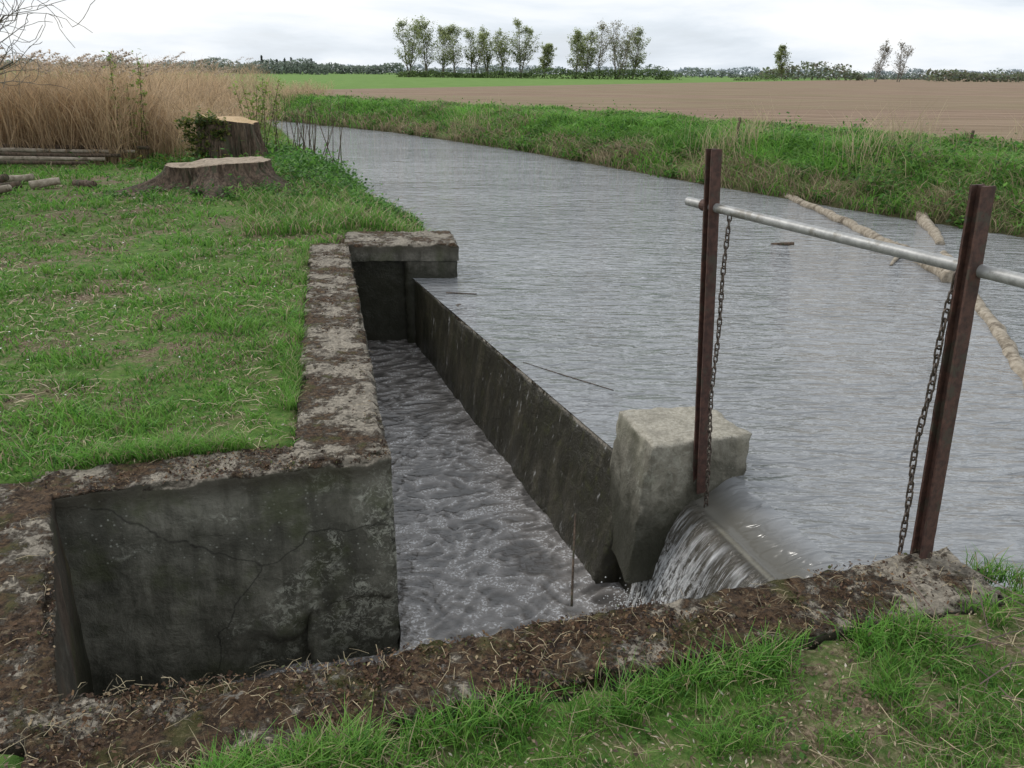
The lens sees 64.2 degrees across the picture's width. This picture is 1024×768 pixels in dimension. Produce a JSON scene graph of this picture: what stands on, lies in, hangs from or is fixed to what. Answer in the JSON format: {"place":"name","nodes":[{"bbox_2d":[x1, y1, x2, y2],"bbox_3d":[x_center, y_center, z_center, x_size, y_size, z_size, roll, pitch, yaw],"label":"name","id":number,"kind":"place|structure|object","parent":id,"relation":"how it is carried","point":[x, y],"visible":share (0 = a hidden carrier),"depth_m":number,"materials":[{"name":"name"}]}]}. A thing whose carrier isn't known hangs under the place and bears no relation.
{"place":"outdoors","nodes":[
{"label":"outdoors","id":0,"kind":"place"},
{"bbox_2d":[0,70,1023,767],"bbox_3d":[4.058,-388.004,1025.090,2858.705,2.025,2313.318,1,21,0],"label":"ground","id":1,"kind":"structure","parent":0,"point":[988,106],"depth_m":6.05,"materials":[{"name":"green plant"}]},
{"bbox_2d":[0,174,8,181],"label":"firewood log","id":2,"kind":"object","parent":1,"relation":"on","point":[4,177],"visible":0.98,"depth_m":11.99,"materials":[{"name":"brown wood"}]},
{"bbox_2d":[0,184,13,193],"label":"firewood log","id":3,"kind":"object","parent":1,"relation":"on","point":[6,188],"visible":1,"depth_m":11.15,"materials":[{"name":"brown wood"}]},
{"bbox_2d":[0,181,21,188],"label":"firewood log","id":4,"kind":"object","parent":1,"relation":"on","point":[17,184],"visible":0.61,"depth_m":11.63,"materials":[{"name":"brown wood"}]},
{"bbox_2d":[3,173,33,181],"bbox_3d":[-7.479,-3.119,12.377,0.410,0.145,0.118,-3,21,-8],"label":"firewood log","id":5,"kind":"object","parent":1,"relation":"on","point":[20,177],"visible":0.81,"depth_m":12.34,"materials":[{"name":"brown wood"}]},
{"bbox_2d":[28,177,59,189],"bbox_3d":[-6.806,-2.925,11.885,0.401,0.162,0.124,-14,25,-33],"label":"firewood log","id":6,"kind":"object","parent":1,"relation":"on","point":[33,184],"visible":0.98,"depth_m":11.84,"materials":[{"name":"brown wood"}]},
{"bbox_2d":[0,160,89,164],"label":"cut pole","id":7,"kind":"object","parent":1,"relation":"on","point":[20,162],"visible":0.97,"depth_m":14.44,"materials":[{"name":"brown wood"}]},
{"bbox_2d":[0,0,94,96],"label":"bare willow tree","id":8,"kind":"object","parent":1,"relation":"on","point":[12,33],"visible":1,"depth_m":11.96,"materials":[{"name":"brown plant"}]},
{"bbox_2d":[0,156,105,160],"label":"cut pole","id":9,"kind":"object","parent":1,"relation":"on","point":[46,158],"visible":0.94,"depth_m":14.68,"materials":[{"name":"brown wood"}]},
{"bbox_2d":[0,152,120,156],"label":"cut pole","id":10,"kind":"object","parent":1,"relation":"on","point":[59,154],"visible":0.92,"depth_m":14.93,"materials":[{"name":"brown wood"}]},
{"bbox_2d":[0,148,134,152],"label":"cut pole","id":11,"kind":"object","parent":1,"relation":"on","point":[40,150],"visible":0.91,"depth_m":15.13,"materials":[{"name":"wood"}]},
{"bbox_2d":[0,144,148,149],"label":"cut pole","id":12,"kind":"object","parent":1,"relation":"on","point":[83,147],"visible":0.62,"depth_m":15.40,"materials":[{"name":"brown wood"}]},
{"bbox_2d":[70,180,95,186],"bbox_3d":[-6.216,-2.894,11.850,0.477,0.136,0.123,13,24,30],"label":"firewood log","id":13,"kind":"object","parent":1,"relation":"on","point":[82,183],"visible":0.8,"depth_m":11.78,"materials":[{"name":"brown wood"}]},
{"bbox_2d":[101,48,148,158],"bbox_3d":[-7.246,-5.253,15.409,0.411,2.024,0.885,19,28,40],"label":"elder shrub","id":14,"kind":"object","parent":1,"relation":"on","point":[132,85],"visible":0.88,"depth_m":15.39,"materials":[{"name":"green plant"}]},
{"bbox_2d":[0,242,274,455],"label":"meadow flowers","id":15,"kind":"object","parent":1,"relation":"on","point":[92,338],"visible":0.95,"depth_m":5.31,"materials":[{"name":"plant"}]},
{"bbox_2d":[0,45,333,163],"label":"reed bed","id":16,"kind":"object","parent":1,"relation":"on","point":[42,114],"visible":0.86,"depth_m":15.80,"materials":[{"name":"beige plant"}]},
{"bbox_2d":[64,149,359,202],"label":"grass","id":17,"kind":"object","parent":1,"relation":"on","point":[138,162],"visible":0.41,"depth_m":10.77,"materials":[{"name":"green plant"}]},
{"bbox_2d":[115,156,310,198],"bbox_3d":[-4.103,-2.916,11.403,2.923,0.446,2.382,1,21,0],"label":"tree stump","id":18,"kind":"object","parent":1,"relation":"on","point":[217,171],"visible":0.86,"depth_m":10.97,"materials":[{"name":"brown wood"}]},
{"bbox_2d":[194,114,269,159],"bbox_3d":[-5.340,-4.564,15.377,1.500,0.980,1.539,1,21,0],"label":"tree stump","id":19,"kind":"object","parent":1,"relation":"on","point":[246,131],"visible":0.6,"depth_m":14.88,"materials":[{"name":"brown wood"}]},
{"bbox_2d":[174,106,231,158],"bbox_3d":[-5.564,-4.511,14.794,1.068,0.996,0.520,1,21,0],"label":"stump ivy","id":20,"kind":"object","parent":19,"relation":"attached to","point":[197,121],"visible":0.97,"depth_m":14.71,"materials":[{"name":"green plant"}]},
{"bbox_2d":[227,76,283,150],"bbox_3d":[-5.034,-5.300,16.237,0.987,1.560,0.842,-11,24,-27],"label":"elder shrub","id":21,"kind":"object","parent":1,"relation":"on","point":[261,108],"visible":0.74,"depth_m":16.18,"materials":[{"name":"green plant"}]},
{"bbox_2d":[259,55,314,73],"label":"distant spruces","id":22,"kind":"object","parent":1,"relation":"on","point":[277,61],"visible":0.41,"depth_m":391.41,"materials":[{"name":"green plant"}]},
{"bbox_2d":[264,96,345,161],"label":"bare twigs","id":23,"kind":"object","parent":1,"relation":"on","point":[314,139],"visible":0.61,"depth_m":16.54,"materials":[{"name":"brown plant"}]},
{"bbox_2d":[188,136,423,230],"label":"bank nettles","id":24,"kind":"object","parent":1,"relation":"on","point":[315,163],"visible":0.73,"depth_m":12.76,"materials":[{"name":"green plant"}]},
{"bbox_2d":[222,122,443,237],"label":"bank grass","id":25,"kind":"structure","parent":1,"relation":"on","point":[376,219],"depth_m":9.63,"materials":[{"name":"green plant"}]},
{"bbox_2d":[392,17,425,76],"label":"poplar tree","id":26,"kind":"object","parent":1,"relation":"on","point":[409,54],"visible":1,"depth_m":228.50,"materials":[{"name":"green plant"}]},
{"bbox_2d":[409,14,438,70],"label":"poplar tree","id":27,"kind":"object","parent":1,"relation":"on","point":[427,40],"visible":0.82,"depth_m":233.64,"materials":[{"name":"green plant"}]},
{"bbox_2d":[431,24,454,76],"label":"poplar tree","id":28,"kind":"object","parent":1,"relation":"on","point":[444,61],"visible":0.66,"depth_m":238.48,"materials":[{"name":"green plant"}]},
{"bbox_2d":[436,24,463,75],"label":"poplar tree","id":29,"kind":"object","parent":1,"relation":"on","point":[451,52],"visible":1,"depth_m":229.65,"materials":[{"name":"green plant"}]},
{"bbox_2d":[459,27,492,77],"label":"poplar tree","id":30,"kind":"object","parent":1,"relation":"on","point":[471,57],"visible":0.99,"depth_m":233.38,"materials":[{"name":"green plant"}]},
{"bbox_2d":[474,26,495,76],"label":"poplar tree","id":31,"kind":"object","parent":1,"relation":"on","point":[489,55],"visible":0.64,"depth_m":238.35,"materials":[{"name":"green plant"}]},
{"bbox_2d":[492,27,511,75],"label":"poplar tree","id":32,"kind":"object","parent":1,"relation":"on","point":[500,45],"visible":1,"depth_m":229.28,"materials":[{"name":"green plant"}]},
{"bbox_2d":[0,230,1004,767],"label":"concrete sluice channel","id":33,"kind":"object","parent":1,"relation":"on","point":[152,582],"visible":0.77,"depth_m":3.62,"materials":[{"name":"grey concrete"}]},
{"bbox_2d":[231,340,631,682],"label":"channel water","id":34,"kind":"structure","parent":33,"relation":"in","point":[480,544],"depth_m":5.14,"materials":[{"name":"grey liquid"}]},
{"bbox_2d":[589,576,657,612],"bbox_3d":[0.801,1.293,3.865,0.474,0.299,1.247,-5,22,-15],"label":"splash foam","id":35,"kind":"object","parent":34,"relation":"on","point":[624,599],"visible":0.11,"depth_m":4.36,"materials":[{"name":"white"}]},
{"bbox_2d":[0,246,995,767],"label":"straw on walls","id":36,"kind":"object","parent":33,"relation":"on","point":[418,644],"visible":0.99,"depth_m":2.40,"materials":[{"name":"beige plant"}]},
{"bbox_2d":[0,230,1009,767],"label":"moss and leaf litter","id":37,"kind":"object","parent":33,"relation":"on","point":[378,666],"visible":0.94,"depth_m":2.45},
{"bbox_2d":[571,513,576,606],"bbox_3d":[0.312,0.875,4.104,0.012,0.259,0.456,2,21,5],"label":"leaning stick","id":38,"kind":"object","parent":33,"relation":"attached to","point":[573,571],"visible":1,"depth_m":4.08,"materials":[{"name":"brown wood"}]},
{"bbox_2d":[609,406,751,581],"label":"sluice pier","id":39,"kind":"structure","parent":33,"relation":"on","point":[653,491],"depth_m":4.31,"materials":[{"name":"concrete"}]},
{"bbox_2d":[693,148,721,493],"bbox_3d":[0.951,-0.252,4.007,0.157,1.738,0.091,1,21,0],"label":"gate post","id":40,"kind":"object","parent":39,"relation":"attached to","point":[712,181],"visible":0.98,"depth_m":3.95,"materials":[{"name":"brown metal"}]},
{"bbox_2d":[685,197,1023,288],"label":"gate rail pipe","id":41,"kind":"object","parent":40,"relation":"attached to","point":[1003,276],"visible":0.83,"depth_m":2.99,"materials":[{"name":"silver metal"}]},
{"bbox_2d":[704,216,731,507],"bbox_3d":[1.000,-0.064,3.990,0.063,1.540,0.027,1,21,0],"label":"gate chain","id":42,"kind":"object","parent":41,"relation":"hanging from","point":[728,227],"visible":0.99,"depth_m":3.96,"materials":[{"name":"grey metal"}]},
{"bbox_2d":[897,271,955,553],"bbox_3d":[1.422,0.130,2.818,0.048,1.059,0.041,1,21,0],"label":"gate chain","id":43,"kind":"object","parent":41,"relation":"hanging from","point":[944,320],"visible":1,"depth_m":2.81,"materials":[{"name":"grey metal"}]},
{"bbox_2d":[625,477,844,610],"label":"waterfall","id":44,"kind":"structure","parent":33,"relation":"on","point":[735,533],"depth_m":4.01,"materials":[{"name":"grey liquid"}]},
{"bbox_2d":[1,251,1011,767],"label":"lawn weeds","id":45,"kind":"object","parent":1,"relation":"on","point":[793,757],"visible":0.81,"depth_m":2.23,"materials":[{"name":"green plant"}]},
{"bbox_2d":[0,55,1023,81],"bbox_3d":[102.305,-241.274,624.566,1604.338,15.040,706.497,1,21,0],"label":"distant treeline","id":46,"kind":"object","parent":1,"relation":"on","point":[808,72],"visible":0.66,"depth_m":434.58,"materials":[{"name":"green plant"}]},
{"bbox_2d":[0,191,1023,767],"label":"dry grass straw","id":47,"kind":"object","parent":1,"relation":"on","point":[46,401],"visible":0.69,"depth_m":3.86,"materials":[{"name":"plant"}]},
{"bbox_2d":[0,167,1023,767],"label":"ground leaf litter","id":48,"kind":"object","parent":1,"relation":"on","point":[532,701],"visible":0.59,"depth_m":2.29,"materials":[{"name":"brown plant"}]},
{"bbox_2d":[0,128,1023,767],"bbox_3d":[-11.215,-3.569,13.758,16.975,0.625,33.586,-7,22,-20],"label":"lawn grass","id":49,"kind":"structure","parent":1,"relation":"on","point":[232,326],"depth_m":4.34,"materials":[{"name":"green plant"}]},
{"bbox_2d":[501,17,544,77],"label":"poplar tree","id":50,"kind":"object","parent":1,"relation":"on","point":[523,57],"visible":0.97,"depth_m":233.42,"materials":[{"name":"green plant"}]},
{"bbox_2d":[39,237,1023,767],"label":"wall edge grass","id":51,"kind":"structure","parent":1,"relation":"on","point":[305,753],"depth_m":2.34,"materials":[{"name":"green plant"}]},
{"bbox_2d":[537,43,557,76],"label":"poplar tree","id":52,"kind":"object","parent":1,"relation":"on","point":[547,48],"visible":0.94,"depth_m":238.65,"materials":[{"name":"green plant"}]},
{"bbox_2d":[566,27,590,78],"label":"poplar tree","id":53,"kind":"object","parent":1,"relation":"on","point":[578,43],"visible":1,"depth_m":229.46,"materials":[{"name":"green plant"}]},
{"bbox_2d":[396,67,778,80],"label":"hedge row","id":54,"kind":"object","parent":1,"relation":"on","point":[536,71],"visible":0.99,"depth_m":229.30,"materials":[{"name":"green plant"}]},
{"bbox_2d":[573,30,601,75],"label":"poplar tree","id":55,"kind":"object","parent":1,"relation":"on","point":[591,53],"visible":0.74,"depth_m":233.47,"materials":[{"name":"green plant"}]},
{"bbox_2d":[586,20,617,75],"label":"poplar tree","id":56,"kind":"object","parent":1,"relation":"on","point":[601,28],"visible":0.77,"depth_m":237.61,"materials":[{"name":"green plant"}]},
{"bbox_2d":[606,20,638,78],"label":"poplar tree","id":57,"kind":"object","parent":1,"relation":"on","point":[622,42],"visible":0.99,"depth_m":229.20,"materials":[{"name":"green plant"}]},
{"bbox_2d":[608,39,636,76],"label":"poplar tree","id":58,"kind":"object","parent":1,"relation":"on","point":[619,57],"visible":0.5,"depth_m":238.65,"materials":[{"name":"green plant"}]},
{"bbox_2d":[228,89,1023,228],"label":"bank weeds","id":59,"kind":"object","parent":1,"relation":"on","point":[808,139],"visible":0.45,"depth_m":16.14,"materials":[{"name":"green plant"}]},
{"bbox_2d":[622,22,650,77],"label":"poplar tree","id":60,"kind":"object","parent":1,"relation":"on","point":[636,60],"visible":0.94,"depth_m":234.03,"materials":[{"name":"green plant"}]},
{"bbox_2d":[444,99,1023,186],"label":"dry bank stalks","id":61,"kind":"object","parent":1,"relation":"on","point":[849,146],"visible":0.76,"depth_m":16.00,"materials":[{"name":"beige plant"}]},
{"bbox_2d":[736,117,741,136],"bbox_3d":[4.925,-5.444,17.809,0.088,0.702,0.070,9,22,20],"label":"wooden peg","id":62,"kind":"object","parent":1,"relation":"on","point":[739,122],"visible":0.38,"depth_m":17.72,"materials":[{"name":"brown wood"}]},
{"bbox_2d":[773,43,792,80],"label":"poplar tree","id":63,"kind":"object","parent":1,"relation":"on","point":[781,53],"visible":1,"depth_m":234.23,"materials":[{"name":"green plant"}]},
{"bbox_2d":[871,40,892,81],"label":"poplar tree","id":64,"kind":"object","parent":1,"relation":"on","point":[885,49],"visible":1,"depth_m":236.07,"materials":[{"name":"green plant"}]},
{"bbox_2d":[892,39,913,81],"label":"poplar tree","id":65,"kind":"object","parent":1,"relation":"on","point":[899,68],"visible":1,"depth_m":239.28,"materials":[{"name":"green plant"}]},
{"bbox_2d":[907,568,1023,717],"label":"dead twigs","id":66,"kind":"object","parent":1,"relation":"on","point":[988,678],"visible":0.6,"depth_m":2.52,"materials":[{"name":"brown wood"}]},
{"bbox_2d":[969,130,975,143],"bbox_3d":[9.268,-4.864,16.500,0.103,0.507,0.071,8,22,19],"label":"wooden peg","id":67,"kind":"object","parent":1,"relation":"on","point":[972,135],"visible":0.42,"depth_m":16.42,"materials":[{"name":"brown wood"}]},
{"bbox_2d":[0,0,1023,78],"label":"sky","id":68,"kind":"structure","parent":0,"point":[974,35],"materials":[{"name":"white"}]},
{"bbox_2d":[18,88,1023,234],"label":"bank grass","id":69,"kind":"structure","parent":0,"point":[972,165],"depth_m":17.33,"materials":[{"name":"green plant"}]},
{"bbox_2d":[263,119,1023,592],"bbox_3d":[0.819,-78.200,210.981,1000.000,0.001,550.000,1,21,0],"label":"river water","id":70,"kind":"structure","parent":0,"point":[581,271],"depth_m":7.11,"materials":[{"name":"grey liquid"}]},
{"bbox_2d":[446,292,476,293],"bbox_3d":[-0.490,-0.880,7.933,0.305,0.013,0.012,4,21,9],"label":"drifting stick","id":71,"kind":"object","parent":70,"relation":"on","point":[461,293],"visible":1,"depth_m":7.93,"materials":[{"name":"brown wood"}]},
{"bbox_2d":[523,362,613,390],"bbox_3d":[0.382,-0.060,5.802,0.829,0.009,0.018,19,27,39],"label":"drifting stick","id":72,"kind":"object","parent":70,"relation":"on","point":[572,377],"visible":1,"depth_m":5.75,"materials":[{"name":"brown wood"}]},
{"bbox_2d":[771,242,793,245],"bbox_3d":[3.444,-1.775,10.387,0.274,0.084,0.057,8,22,20],"label":"drifting stick","id":73,"kind":"object","parent":70,"relation":"on","point":[784,243],"visible":0.88,"depth_m":10.36,"materials":[{"name":"brown wood"}]},
{"bbox_2d":[786,193,952,281],"bbox_3d":[4.807,-2.612,12.607,0.294,0.202,8.661,1,21,1],"label":"floating log","id":74,"kind":"object","parent":70,"relation":"on","point":[943,274],"visible":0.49,"depth_m":11.24,"materials":[{"name":"beige wood"}]},
{"bbox_2d":[890,242,898,265],"bbox_3d":[4.694,-1.603,9.956,0.086,0.085,1.574,10,23,24],"label":"floating log","id":75,"kind":"object","parent":70,"relation":"on","point":[894,260],"visible":0.47,"depth_m":9.48,"materials":[{"name":"beige wood"}]},
{"bbox_2d":[915,211,942,244],"bbox_3d":[6.129,-2.507,12.191,0.259,0.319,3.811,8,22,18],"label":"floating log","id":76,"kind":"object","parent":70,"relation":"on","point":[927,223],"visible":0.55,"depth_m":11.38,"materials":[{"name":"beige wood"}]},
{"bbox_2d":[941,251,1023,392],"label":"floating log","id":77,"kind":"object","parent":70,"relation":"on","point":[1001,335],"visible":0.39,"depth_m":6.70,"materials":[{"name":"beige wood"}]},
{"bbox_2d":[910,184,995,560],"bbox_3d":[1.478,0.037,2.768,0.110,1.391,0.072,-8,22,-21],"label":"gate post","id":78,"kind":"object","parent":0,"point":[977,220],"visible":0.98,"depth_m":2.72,"materials":[{"name":"brown metal"}]}
]}

